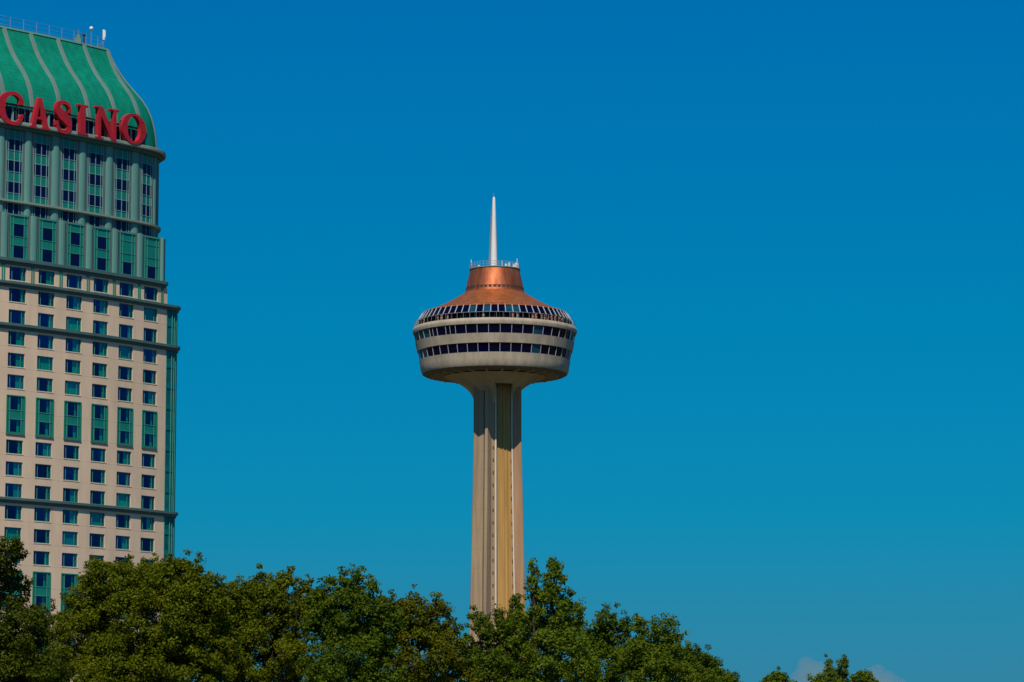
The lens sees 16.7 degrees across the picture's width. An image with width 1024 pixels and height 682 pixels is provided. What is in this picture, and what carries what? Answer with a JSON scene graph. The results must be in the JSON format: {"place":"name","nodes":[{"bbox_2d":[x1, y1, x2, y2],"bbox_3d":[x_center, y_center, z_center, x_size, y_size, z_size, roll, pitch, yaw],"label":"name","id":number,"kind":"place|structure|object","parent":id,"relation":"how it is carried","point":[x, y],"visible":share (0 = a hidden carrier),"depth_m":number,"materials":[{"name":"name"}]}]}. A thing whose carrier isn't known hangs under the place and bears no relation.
{"place":"outdoors","nodes":[
{"label":"outdoors","id":0,"kind":"place"},
{"bbox_2d":[0,15,180,681],"bbox_3d":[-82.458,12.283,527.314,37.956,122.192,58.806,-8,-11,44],"label":"hotel tower","id":1,"kind":"structure","parent":0,"point":[89,348],"depth_m":522.74,"materials":[{"name":"beige concrete"}]},
{"bbox_2d":[4,527,20,541],"bbox_3d":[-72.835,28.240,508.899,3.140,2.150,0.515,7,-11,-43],"label":"window","id":2,"kind":"structure","parent":1,"relation":"in","point":[8,531],"depth_m":508.97,"materials":[{"name":"teal glass"}]},
{"bbox_2d":[4,505,21,520],"bbox_3d":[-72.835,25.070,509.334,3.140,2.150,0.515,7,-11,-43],"label":"window","id":3,"kind":"structure","parent":1,"relation":"in","point":[12,512],"depth_m":509.34,"materials":[{"name":"blue glass"}]},
{"bbox_2d":[5,483,21,497],"bbox_3d":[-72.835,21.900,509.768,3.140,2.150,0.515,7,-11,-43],"label":"window","id":4,"kind":"structure","parent":1,"relation":"in","point":[11,490],"depth_m":509.84,"materials":[{"name":"blue glass"}]},
{"bbox_2d":[5,461,22,476],"bbox_3d":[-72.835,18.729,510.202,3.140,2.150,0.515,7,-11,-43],"label":"window","id":5,"kind":"structure","parent":1,"relation":"in","point":[12,468],"depth_m":510.21,"materials":[{"name":"blue glass"}]},
{"bbox_2d":[6,439,22,454],"bbox_3d":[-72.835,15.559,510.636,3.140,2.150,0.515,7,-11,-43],"label":"window","id":6,"kind":"structure","parent":1,"relation":"in","point":[14,447],"depth_m":510.71,"materials":[{"name":"blue glass"}]},
{"bbox_2d":[6,394,24,435],"bbox_3d":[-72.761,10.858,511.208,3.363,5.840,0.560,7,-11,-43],"label":"bay window","id":7,"kind":"structure","parent":1,"relation":"in","point":[15,404],"depth_m":511.21,"materials":[{"name":"teal glass"}]},
{"bbox_2d":[7,352,24,368],"bbox_3d":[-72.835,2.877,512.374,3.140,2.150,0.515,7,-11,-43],"label":"window","id":8,"kind":"structure","parent":1,"relation":"in","point":[16,360],"depth_m":512.46,"materials":[{"name":"blue glass"}]},
{"bbox_2d":[7,374,24,389],"bbox_3d":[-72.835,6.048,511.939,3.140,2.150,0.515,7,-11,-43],"label":"window","id":9,"kind":"structure","parent":1,"relation":"in","point":[13,381],"depth_m":511.96,"materials":[{"name":"blue glass"}]},
{"bbox_2d":[9,309,24,323],"bbox_3d":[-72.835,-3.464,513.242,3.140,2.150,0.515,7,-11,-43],"label":"window","id":10,"kind":"structure","parent":1,"relation":"in","point":[15,316],"depth_m":513.33,"materials":[{"name":"blue glass"}]},
{"bbox_2d":[8,331,25,346],"bbox_3d":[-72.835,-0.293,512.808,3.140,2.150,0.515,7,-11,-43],"label":"window","id":11,"kind":"structure","parent":1,"relation":"in","point":[14,338],"depth_m":512.83,"materials":[{"name":"blue glass"}]},
{"bbox_2d":[9,288,25,303],"bbox_3d":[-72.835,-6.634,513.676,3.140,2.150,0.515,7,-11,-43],"label":"window","id":12,"kind":"structure","parent":1,"relation":"in","point":[15,295],"depth_m":513.71,"materials":[{"name":"blue glass"}]},
{"bbox_2d":[9,266,26,282],"bbox_3d":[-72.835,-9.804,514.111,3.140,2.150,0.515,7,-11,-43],"label":"window","id":13,"kind":"structure","parent":1,"relation":"in","point":[18,274],"depth_m":514.21,"materials":[{"name":"blue glass"}]},
{"bbox_2d":[33,551,48,565],"bbox_3d":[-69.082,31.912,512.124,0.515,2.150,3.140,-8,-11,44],"label":"window","id":14,"kind":"structure","parent":1,"relation":"in","point":[40,558],"depth_m":512.08,"materials":[{"name":"blue glass"}]},
{"bbox_2d":[32,571,50,611],"bbox_3d":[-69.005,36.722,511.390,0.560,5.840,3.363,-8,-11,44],"label":"bay window","id":15,"kind":"structure","parent":1,"relation":"in","point":[41,590],"depth_m":511.46,"materials":[{"name":"teal glass"}]},
{"bbox_2d":[35,485,49,499],"bbox_3d":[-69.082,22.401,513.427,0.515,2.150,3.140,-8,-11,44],"label":"window","id":16,"kind":"structure","parent":1,"relation":"in","point":[41,492],"depth_m":513.46,"materials":[{"name":"blue glass"}]},
{"bbox_2d":[34,507,50,522],"bbox_3d":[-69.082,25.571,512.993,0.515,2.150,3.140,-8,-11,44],"label":"window","id":17,"kind":"structure","parent":1,"relation":"in","point":[40,514],"depth_m":513.08,"materials":[{"name":"blue glass"}]},
{"bbox_2d":[34,529,50,544],"bbox_3d":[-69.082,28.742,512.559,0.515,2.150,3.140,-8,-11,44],"label":"window","id":18,"kind":"structure","parent":1,"relation":"in","point":[41,536],"depth_m":512.58,"materials":[{"name":"blue glass"}]},
{"bbox_2d":[35,442,51,457],"bbox_3d":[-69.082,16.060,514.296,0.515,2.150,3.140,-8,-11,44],"label":"window","id":19,"kind":"structure","parent":1,"relation":"in","point":[42,449],"depth_m":514.34,"materials":[{"name":"blue glass"}]},
{"bbox_2d":[35,464,51,479],"bbox_3d":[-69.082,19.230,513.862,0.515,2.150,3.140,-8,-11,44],"label":"window","id":20,"kind":"structure","parent":1,"relation":"in","point":[42,471],"depth_m":513.84,"materials":[{"name":"blue glass"}]},
{"bbox_2d":[36,377,52,392],"bbox_3d":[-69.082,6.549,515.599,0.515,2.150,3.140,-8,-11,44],"label":"window","id":21,"kind":"structure","parent":1,"relation":"in","point":[43,384],"depth_m":515.59,"materials":[{"name":"blue glass"}]},
{"bbox_2d":[35,397,53,438],"bbox_3d":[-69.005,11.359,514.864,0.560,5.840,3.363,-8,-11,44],"label":"bay window","id":22,"kind":"structure","parent":1,"relation":"in","point":[44,419],"depth_m":514.84,"materials":[{"name":"teal glass"}]},
{"bbox_2d":[37,334,52,349],"bbox_3d":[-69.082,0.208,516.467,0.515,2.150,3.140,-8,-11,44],"label":"window","id":23,"kind":"structure","parent":1,"relation":"in","point":[44,341],"depth_m":516.48,"materials":[{"name":"blue glass"}]},
{"bbox_2d":[37,356,53,371],"bbox_3d":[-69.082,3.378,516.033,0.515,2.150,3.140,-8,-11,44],"label":"window","id":24,"kind":"structure","parent":1,"relation":"in","point":[43,363],"depth_m":516.10,"materials":[{"name":"teal glass"}]},
{"bbox_2d":[38,313,53,327],"bbox_3d":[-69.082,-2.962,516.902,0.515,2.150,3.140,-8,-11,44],"label":"window","id":25,"kind":"structure","parent":1,"relation":"in","point":[44,320],"depth_m":516.98,"materials":[{"name":"blue glass"}]},
{"bbox_2d":[38,270,54,285],"bbox_3d":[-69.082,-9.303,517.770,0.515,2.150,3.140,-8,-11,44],"label":"window","id":26,"kind":"structure","parent":1,"relation":"in","point":[45,277],"depth_m":517.80,"materials":[{"name":"blue glass"}]},
{"bbox_2d":[38,291,54,307],"bbox_3d":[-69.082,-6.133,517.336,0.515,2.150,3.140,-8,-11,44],"label":"window","id":27,"kind":"structure","parent":1,"relation":"in","point":[44,298],"depth_m":517.36,"materials":[{"name":"blue glass"}]},
{"bbox_2d":[61,553,77,567],"bbox_3d":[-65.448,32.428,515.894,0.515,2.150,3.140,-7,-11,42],"label":"window","id":28,"kind":"structure","parent":1,"relation":"in","point":[69,560],"depth_m":515.97,"materials":[{"name":"blue glass"}]},
{"bbox_2d":[60,573,78,611],"bbox_3d":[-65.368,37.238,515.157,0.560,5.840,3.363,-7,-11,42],"label":"bay window","id":29,"kind":"structure","parent":1,"relation":"in","point":[67,580],"depth_m":514.97,"materials":[{"name":"teal glass"}]},
{"bbox_2d":[62,531,77,546],"bbox_3d":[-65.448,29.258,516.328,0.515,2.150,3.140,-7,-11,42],"label":"window","id":30,"kind":"structure","parent":1,"relation":"in","point":[68,538],"depth_m":516.35,"materials":[{"name":"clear glass"}]},
{"bbox_2d":[63,488,77,502],"bbox_3d":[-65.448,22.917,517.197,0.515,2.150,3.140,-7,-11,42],"label":"window","id":31,"kind":"structure","parent":1,"relation":"in","point":[69,495],"depth_m":517.23,"materials":[{"name":"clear glass"}]},
{"bbox_2d":[62,509,78,524],"bbox_3d":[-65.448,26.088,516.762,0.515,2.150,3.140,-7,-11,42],"label":"window","id":32,"kind":"structure","parent":1,"relation":"in","point":[69,516],"depth_m":516.85,"materials":[{"name":"blue glass"}]},
{"bbox_2d":[63,445,79,460],"bbox_3d":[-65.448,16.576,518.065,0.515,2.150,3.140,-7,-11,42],"label":"window","id":33,"kind":"structure","parent":1,"relation":"in","point":[70,452],"depth_m":518.12,"materials":[{"name":"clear glass"}]},
{"bbox_2d":[63,466,79,481],"bbox_3d":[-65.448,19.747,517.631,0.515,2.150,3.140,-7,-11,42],"label":"window","id":34,"kind":"structure","parent":1,"relation":"in","point":[69,473],"depth_m":517.68,"materials":[{"name":"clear glass"}]},
{"bbox_2d":[64,380,79,395],"bbox_3d":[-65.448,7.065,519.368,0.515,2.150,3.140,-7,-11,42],"label":"window","id":35,"kind":"structure","parent":1,"relation":"in","point":[71,387],"depth_m":519.38,"materials":[{"name":"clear glass"}]},
{"bbox_2d":[63,400,81,440],"bbox_3d":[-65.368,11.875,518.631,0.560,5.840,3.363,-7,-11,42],"label":"bay window","id":36,"kind":"structure","parent":1,"relation":"in","point":[72,409],"depth_m":518.62,"materials":[{"name":"teal glass"}]},
{"bbox_2d":[0,91,145,143],"bbox_3d":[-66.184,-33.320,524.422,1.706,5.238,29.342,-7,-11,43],"label":"casino sign","id":37,"kind":"object","parent":1,"relation":"attached to","point":[61,115],"visible":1,"depth_m":524.60,"materials":[{"name":"red paint"}]},
{"bbox_2d":[65,359,80,374],"bbox_3d":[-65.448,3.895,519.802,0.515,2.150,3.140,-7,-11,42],"label":"window","id":38,"kind":"structure","parent":1,"relation":"in","point":[71,366],"depth_m":519.77,"materials":[{"name":"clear glass"}]},
{"bbox_2d":[66,295,80,310],"bbox_3d":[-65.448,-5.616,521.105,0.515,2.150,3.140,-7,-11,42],"label":"window","id":39,"kind":"structure","parent":1,"relation":"in","point":[72,302],"depth_m":521.04,"materials":[{"name":"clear glass"}]},
{"bbox_2d":[66,316,80,330],"bbox_3d":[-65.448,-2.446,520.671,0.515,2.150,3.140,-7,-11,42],"label":"window","id":40,"kind":"structure","parent":1,"relation":"in","point":[72,323],"depth_m":520.78,"materials":[{"name":"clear glass"}]},
{"bbox_2d":[65,338,81,353],"bbox_3d":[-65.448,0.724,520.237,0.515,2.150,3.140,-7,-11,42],"label":"window","id":41,"kind":"structure","parent":1,"relation":"in","point":[72,345],"depth_m":520.27,"materials":[{"name":"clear glass"}]},
{"bbox_2d":[66,274,82,289],"bbox_3d":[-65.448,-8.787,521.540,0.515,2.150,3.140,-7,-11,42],"label":"window","id":42,"kind":"structure","parent":1,"relation":"in","point":[73,281],"depth_m":521.67,"materials":[{"name":"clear glass"}]},
{"bbox_2d":[89,512,104,526],"bbox_3d":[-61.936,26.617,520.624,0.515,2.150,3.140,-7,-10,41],"label":"window","id":43,"kind":"structure","parent":1,"relation":"in","point":[96,518],"depth_m":520.65,"materials":[{"name":"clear glass"}]},
{"bbox_2d":[89,533,104,548],"bbox_3d":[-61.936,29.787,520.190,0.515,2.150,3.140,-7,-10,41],"label":"window","id":44,"kind":"structure","parent":1,"relation":"in","point":[96,540],"depth_m":520.27,"materials":[{"name":"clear glass"}]},
{"bbox_2d":[90,490,104,504],"bbox_3d":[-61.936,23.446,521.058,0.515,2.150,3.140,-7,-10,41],"label":"window","id":45,"kind":"structure","parent":1,"relation":"in","point":[96,497],"depth_m":521.16,"materials":[{"name":"blue glass"}]},
{"bbox_2d":[90,469,105,484],"bbox_3d":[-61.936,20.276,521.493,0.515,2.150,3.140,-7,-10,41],"label":"window","id":46,"kind":"structure","parent":1,"relation":"in","point":[97,476],"depth_m":521.54,"materials":[{"name":"blue glass"}]},
{"bbox_2d":[91,448,105,462],"bbox_3d":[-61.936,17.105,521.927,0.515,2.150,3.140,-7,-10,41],"label":"window","id":47,"kind":"structure","parent":1,"relation":"in","point":[97,454],"depth_m":521.93,"materials":[{"name":"blue glass"}]},
{"bbox_2d":[90,403,107,443],"bbox_3d":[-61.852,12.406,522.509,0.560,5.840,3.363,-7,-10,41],"label":"bay window","id":48,"kind":"structure","parent":1,"relation":"in","point":[99,413],"depth_m":522.56,"materials":[{"name":"teal glass"}]},
{"bbox_2d":[92,362,106,377],"bbox_3d":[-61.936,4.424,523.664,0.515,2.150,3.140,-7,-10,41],"label":"window","id":49,"kind":"structure","parent":1,"relation":"in","point":[98,369],"depth_m":523.71,"materials":[{"name":"blue glass"}]},
{"bbox_2d":[92,384,106,399],"bbox_3d":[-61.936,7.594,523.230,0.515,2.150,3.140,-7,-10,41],"label":"window","id":50,"kind":"structure","parent":1,"relation":"in","point":[99,391],"depth_m":523.20,"materials":[{"name":"blue glass"}]},
{"bbox_2d":[93,320,106,334],"bbox_3d":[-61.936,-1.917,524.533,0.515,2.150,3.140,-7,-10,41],"label":"window","id":51,"kind":"structure","parent":1,"relation":"in","point":[99,327],"depth_m":524.61,"materials":[{"name":"blue glass"}]},
{"bbox_2d":[93,341,106,356],"bbox_3d":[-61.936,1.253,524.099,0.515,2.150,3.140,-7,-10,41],"label":"window","id":52,"kind":"structure","parent":1,"relation":"in","point":[99,348],"depth_m":524.23,"materials":[{"name":"blue glass"}]},
{"bbox_2d":[93,278,108,293],"bbox_3d":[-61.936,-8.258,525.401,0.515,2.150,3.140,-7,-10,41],"label":"window","id":53,"kind":"structure","parent":1,"relation":"in","point":[100,285],"depth_m":525.51,"materials":[{"name":"blue glass"}]},
{"bbox_2d":[93,299,108,314],"bbox_3d":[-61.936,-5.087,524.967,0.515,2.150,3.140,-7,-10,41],"label":"window","id":54,"kind":"structure","parent":1,"relation":"in","point":[99,306],"depth_m":525.12,"materials":[{"name":"blue glass"}]},
{"bbox_2d":[115,535,129,550],"bbox_3d":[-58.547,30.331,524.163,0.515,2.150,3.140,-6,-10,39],"label":"window","id":55,"kind":"structure","parent":1,"relation":"in","point":[122,542],"depth_m":524.23,"materials":[{"name":"blue glass"}]},
{"bbox_2d":[116,493,129,506],"bbox_3d":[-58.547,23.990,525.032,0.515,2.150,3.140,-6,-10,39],"label":"window","id":56,"kind":"structure","parent":1,"relation":"in","point":[123,500],"depth_m":525.12,"materials":[{"name":"teal glass"}]},
{"bbox_2d":[116,472,130,486],"bbox_3d":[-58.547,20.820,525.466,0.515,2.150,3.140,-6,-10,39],"label":"window","id":57,"kind":"structure","parent":1,"relation":"in","point":[123,478],"depth_m":525.57,"materials":[{"name":"blue glass"}]},
{"bbox_2d":[116,514,130,529],"bbox_3d":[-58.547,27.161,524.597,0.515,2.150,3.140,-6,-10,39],"label":"window","id":58,"kind":"structure","parent":1,"relation":"in","point":[122,521],"depth_m":524.74,"materials":[{"name":"blue glass"}]},
{"bbox_2d":[117,450,131,465],"bbox_3d":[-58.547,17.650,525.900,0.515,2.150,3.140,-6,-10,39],"label":"window","id":59,"kind":"structure","parent":1,"relation":"in","point":[123,457],"depth_m":526.02,"materials":[{"name":"blue glass"}]},
{"bbox_2d":[116,407,132,446],"bbox_3d":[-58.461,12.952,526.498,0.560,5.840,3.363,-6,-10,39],"label":"bay window","id":60,"kind":"structure","parent":1,"relation":"in","point":[124,415],"depth_m":526.53,"materials":[{"name":"teal glass"}]},
{"bbox_2d":[118,345,132,360],"bbox_3d":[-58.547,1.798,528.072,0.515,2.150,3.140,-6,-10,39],"label":"window","id":61,"kind":"structure","parent":1,"relation":"in","point":[125,352],"depth_m":528.08,"materials":[{"name":"blue glass"}]},
{"bbox_2d":[118,366,132,381],"bbox_3d":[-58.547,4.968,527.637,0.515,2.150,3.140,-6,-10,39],"label":"window","id":62,"kind":"structure","parent":1,"relation":"in","point":[124,373],"depth_m":527.69,"materials":[{"name":"blue glass"}]},
{"bbox_2d":[118,387,132,402],"bbox_3d":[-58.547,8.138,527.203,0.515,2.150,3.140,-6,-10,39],"label":"window","id":63,"kind":"structure","parent":1,"relation":"in","point":[124,394],"depth_m":527.31,"materials":[{"name":"blue glass"}]},
{"bbox_2d":[119,324,132,338],"bbox_3d":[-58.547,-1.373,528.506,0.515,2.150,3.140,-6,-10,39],"label":"window","id":64,"kind":"structure","parent":1,"relation":"in","point":[125,331],"depth_m":528.60,"materials":[{"name":"blue glass"}]},
{"bbox_2d":[119,282,133,297],"bbox_3d":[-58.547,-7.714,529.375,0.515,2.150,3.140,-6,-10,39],"label":"window","id":65,"kind":"structure","parent":1,"relation":"in","point":[126,289],"depth_m":529.37,"materials":[{"name":"blue glass"}]},
{"bbox_2d":[119,303,133,318],"bbox_3d":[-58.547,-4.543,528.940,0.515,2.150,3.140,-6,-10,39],"label":"window","id":66,"kind":"structure","parent":1,"relation":"in","point":[125,310],"depth_m":528.98,"materials":[{"name":"blue glass"}]},
{"bbox_2d":[140,538,153,552],"bbox_3d":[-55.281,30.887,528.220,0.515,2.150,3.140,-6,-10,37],"label":"window","id":67,"kind":"structure","parent":1,"relation":"in","point":[147,544],"depth_m":528.47,"materials":[{"name":"blue glass"}]},
{"bbox_2d":[141,495,153,509],"bbox_3d":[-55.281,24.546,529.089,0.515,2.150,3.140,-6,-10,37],"label":"window","id":68,"kind":"structure","parent":1,"relation":"in","point":[147,502],"depth_m":529.24,"materials":[{"name":"blue glass"}]},
{"bbox_2d":[141,516,154,531],"bbox_3d":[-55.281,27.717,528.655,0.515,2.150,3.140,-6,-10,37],"label":"window","id":69,"kind":"structure","parent":1,"relation":"in","point":[147,523],"depth_m":528.85,"materials":[{"name":"blue glass"}]},
{"bbox_2d":[141,453,155,468],"bbox_3d":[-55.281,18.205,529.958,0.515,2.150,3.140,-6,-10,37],"label":"window","id":70,"kind":"structure","parent":1,"relation":"in","point":[148,460],"depth_m":530.15,"materials":[{"name":"blue glass"}]},
{"bbox_2d":[141,474,155,489],"bbox_3d":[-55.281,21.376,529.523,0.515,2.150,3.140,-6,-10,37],"label":"window","id":71,"kind":"structure","parent":1,"relation":"in","point":[147,482],"depth_m":529.63,"materials":[{"name":"blue glass"}]},
{"bbox_2d":[141,410,156,449],"bbox_3d":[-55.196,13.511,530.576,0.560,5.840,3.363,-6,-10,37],"label":"bay window","id":72,"kind":"structure","parent":1,"relation":"in","point":[149,418],"depth_m":530.53,"materials":[{"name":"teal glass"}]},
{"bbox_2d":[143,349,155,363],"bbox_3d":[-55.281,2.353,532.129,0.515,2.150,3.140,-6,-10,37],"label":"window","id":73,"kind":"structure","parent":1,"relation":"in","point":[149,356],"depth_m":532.22,"materials":[{"name":"blue glass"}]},
{"bbox_2d":[142,390,156,405],"bbox_3d":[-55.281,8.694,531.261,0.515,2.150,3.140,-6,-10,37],"label":"window","id":74,"kind":"structure","parent":1,"relation":"in","point":[149,397],"depth_m":531.44,"materials":[{"name":"blue glass"}]},
{"bbox_2d":[143,369,156,384],"bbox_3d":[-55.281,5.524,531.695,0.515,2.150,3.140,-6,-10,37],"label":"window","id":75,"kind":"structure","parent":1,"relation":"in","point":[149,376],"depth_m":531.83,"materials":[{"name":"blue glass"}]},
{"bbox_2d":[144,328,156,341],"bbox_3d":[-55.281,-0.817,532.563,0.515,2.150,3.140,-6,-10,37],"label":"window","id":76,"kind":"structure","parent":1,"relation":"in","point":[149,334],"depth_m":532.74,"materials":[{"name":"blue glass"}]},
{"bbox_2d":[144,286,157,301],"bbox_3d":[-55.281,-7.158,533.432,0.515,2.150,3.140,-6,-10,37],"label":"window","id":77,"kind":"structure","parent":1,"relation":"in","point":[150,294],"depth_m":533.52,"materials":[{"name":"blue glass"}]},
{"bbox_2d":[144,307,157,322],"bbox_3d":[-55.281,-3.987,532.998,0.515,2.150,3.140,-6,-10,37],"label":"window","id":78,"kind":"structure","parent":1,"relation":"in","point":[150,314],"depth_m":533.13,"materials":[{"name":"teal glass"}]},
{"bbox_2d":[413,193,576,681],"bbox_3d":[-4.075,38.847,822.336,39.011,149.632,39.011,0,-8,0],"label":"observation tower","id":79,"kind":"structure","parent":0,"point":[496,359],"depth_m":817.15,"materials":[{"name":"concrete"}]},
{"bbox_2d":[446,325,455,334],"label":"pod window","id":80,"kind":"structure","parent":79,"relation":"in","point":[450,329],"depth_m":811.94,"materials":[{"name":"black glass"}]},
{"bbox_2d":[455,324,466,333],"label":"pod window","id":81,"kind":"structure","parent":79,"relation":"in","point":[461,328],"depth_m":810.75,"materials":[{"name":"black glass"}]},
{"bbox_2d":[457,343,467,352],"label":"pod window","id":82,"kind":"structure","parent":79,"relation":"in","point":[462,347],"depth_m":811.14,"materials":[{"name":"black glass"}]},
{"bbox_2d":[466,324,477,332],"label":"pod window","id":83,"kind":"structure","parent":79,"relation":"in","point":[470,328],"depth_m":809.96,"materials":[{"name":"black glass"}]},
{"bbox_2d":[467,342,477,351],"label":"pod window","id":84,"kind":"structure","parent":79,"relation":"in","point":[472,347],"depth_m":810.15,"materials":[{"name":"black glass"}]},
{"bbox_2d":[477,323,488,332],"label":"pod window","id":85,"kind":"structure","parent":79,"relation":"in","point":[481,328],"depth_m":809.36,"materials":[{"name":"black glass"}]},
{"bbox_2d":[478,342,488,351],"bbox_3d":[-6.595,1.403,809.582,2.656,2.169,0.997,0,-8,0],"label":"pod window","id":86,"kind":"structure","parent":79,"relation":"in","point":[482,346],"depth_m":809.76,"materials":[{"name":"black glass"}]},
{"bbox_2d":[489,342,499,351],"bbox_3d":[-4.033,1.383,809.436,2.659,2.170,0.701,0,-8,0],"label":"pod window","id":87,"kind":"structure","parent":79,"relation":"in","point":[493,346],"depth_m":809.56,"materials":[{"name":"black glass"}]},
{"bbox_2d":[489,323,500,332],"bbox_3d":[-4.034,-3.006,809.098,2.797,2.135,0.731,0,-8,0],"label":"pod window","id":88,"kind":"structure","parent":79,"relation":"in","point":[493,327],"depth_m":809.17,"materials":[{"name":"black glass"}]},
{"bbox_2d":[500,342,510,351],"bbox_3d":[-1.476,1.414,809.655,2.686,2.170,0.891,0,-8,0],"label":"pod window","id":89,"kind":"structure","parent":79,"relation":"in","point":[504,346],"depth_m":809.66,"materials":[{"name":"black glass"}]},
{"bbox_2d":[500,323,511,332],"bbox_3d":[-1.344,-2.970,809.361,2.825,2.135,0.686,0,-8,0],"label":"pod window","id":90,"kind":"structure","parent":79,"relation":"in","point":[505,328],"depth_m":809.36,"materials":[{"name":"black glass"}]},
{"bbox_2d":[511,342,521,351],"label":"pod window","id":91,"kind":"structure","parent":79,"relation":"in","point":[515,347],"depth_m":810.35,"materials":[{"name":"black glass"}]},
{"bbox_2d":[512,324,523,332],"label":"pod window","id":92,"kind":"structure","parent":79,"relation":"in","point":[516,328],"depth_m":809.96,"materials":[{"name":"black glass"}]},
{"bbox_2d":[522,343,531,352],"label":"pod window","id":93,"kind":"structure","parent":79,"relation":"in","point":[526,347],"depth_m":811.14,"materials":[{"name":"black glass"}]},
{"bbox_2d":[523,324,533,333],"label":"pod window","id":94,"kind":"structure","parent":79,"relation":"in","point":[527,328],"depth_m":810.95,"materials":[{"name":"black glass"}]},
{"bbox_2d":[531,344,541,353],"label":"pod window","id":95,"kind":"structure","parent":79,"relation":"in","point":[535,347],"depth_m":812.33,"materials":[{"name":"teal glass"}]},
{"bbox_2d":[533,325,543,334],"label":"pod window","id":96,"kind":"structure","parent":79,"relation":"in","point":[538,329],"depth_m":812.14,"materials":[{"name":"teal glass"}]},
{"bbox_2d":[0,0,1023,681],"label":"sky","id":97,"kind":"structure","parent":0,"point":[782,241],"materials":[{"name":"blue"}]},
{"label":"ground","id":98,"kind":"structure","parent":0,"visible":0},
{"bbox_2d":[0,535,71,681],"bbox_3d":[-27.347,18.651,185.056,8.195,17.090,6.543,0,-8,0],"label":"leafy tree","id":99,"kind":"object","parent":98,"relation":"on","point":[19,655],"visible":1,"depth_m":184.50,"materials":[{"name":"green plant"}]},
{"bbox_2d":[32,597,80,680],"bbox_3d":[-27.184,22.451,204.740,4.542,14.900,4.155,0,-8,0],"label":"leafy tree","id":100,"kind":"object","parent":98,"relation":"on","point":[50,619],"visible":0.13,"depth_m":204.85,"materials":[{"name":"green plant"}]},
{"bbox_2d":[49,548,244,681],"bbox_3d":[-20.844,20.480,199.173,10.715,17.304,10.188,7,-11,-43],"label":"leafy tree","id":101,"kind":"object","parent":98,"relation":"on","point":[179,644],"visible":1,"depth_m":197.98,"materials":[{"name":"green plant"}]},
{"bbox_2d":[211,563,318,681],"bbox_3d":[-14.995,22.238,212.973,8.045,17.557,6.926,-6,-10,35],"label":"leafy tree","id":102,"kind":"object","parent":98,"relation":"on","point":[282,648],"visible":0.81,"depth_m":212.69,"materials":[{"name":"green plant"}]},
{"bbox_2d":[296,563,410,681],"bbox_3d":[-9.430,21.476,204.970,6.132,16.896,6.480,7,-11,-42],"label":"leafy tree","id":103,"kind":"object","parent":98,"relation":"on","point":[362,626],"visible":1,"depth_m":204.57,"materials":[{"name":"green plant"}]},
{"bbox_2d":[389,583,481,681],"bbox_3d":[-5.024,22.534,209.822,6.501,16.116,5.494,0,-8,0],"label":"leafy tree","id":104,"kind":"object","parent":98,"relation":"on","point":[435,638],"visible":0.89,"depth_m":209.75,"materials":[{"name":"green plant"}]},
{"bbox_2d":[458,593,535,681],"bbox_3d":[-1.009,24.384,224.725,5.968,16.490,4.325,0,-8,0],"label":"leafy tree","id":105,"kind":"object","parent":98,"relation":"on","point":[495,662],"visible":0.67,"depth_m":224.77,"materials":[{"name":"green plant"}]},
{"bbox_2d":[505,555,604,681],"bbox_3d":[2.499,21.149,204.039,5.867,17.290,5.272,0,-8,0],"label":"leafy tree","id":106,"kind":"object","parent":98,"relation":"on","point":[557,631],"visible":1,"depth_m":204.03,"materials":[{"name":"green plant"}]},
{"bbox_2d":[575,602,651,681],"bbox_3d":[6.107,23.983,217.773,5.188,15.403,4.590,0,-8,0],"label":"leafy tree","id":107,"kind":"object","parent":98,"relation":"on","point":[606,643],"visible":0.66,"depth_m":217.74,"materials":[{"name":"green plant"}]},
{"bbox_2d":[613,612,700,681],"bbox_3d":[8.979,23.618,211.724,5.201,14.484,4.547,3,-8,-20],"label":"leafy tree","id":108,"kind":"object","parent":98,"relation":"on","point":[659,660],"visible":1,"depth_m":211.87,"materials":[{"name":"green plant"}]},
{"bbox_2d":[671,640,742,681],"bbox_3d":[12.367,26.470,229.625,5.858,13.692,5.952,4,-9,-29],"label":"leafy tree","id":109,"kind":"object","parent":98,"relation":"on","point":[703,663],"visible":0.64,"depth_m":229.78,"materials":[{"name":"green plant"}]},
{"bbox_2d":[758,666,796,681],"bbox_3d":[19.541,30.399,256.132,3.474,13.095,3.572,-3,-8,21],"label":"leafy tree","id":110,"kind":"object","parent":98,"relation":"on","point":[777,676],"visible":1,"depth_m":256.32,"materials":[{"name":"green plant"}]},
{"bbox_2d":[807,653,878,681],"bbox_3d":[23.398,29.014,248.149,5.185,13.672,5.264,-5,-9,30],"label":"leafy tree","id":111,"kind":"object","parent":98,"relation":"on","point":[840,674],"visible":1,"depth_m":248.62,"materials":[{"name":"green plant"}]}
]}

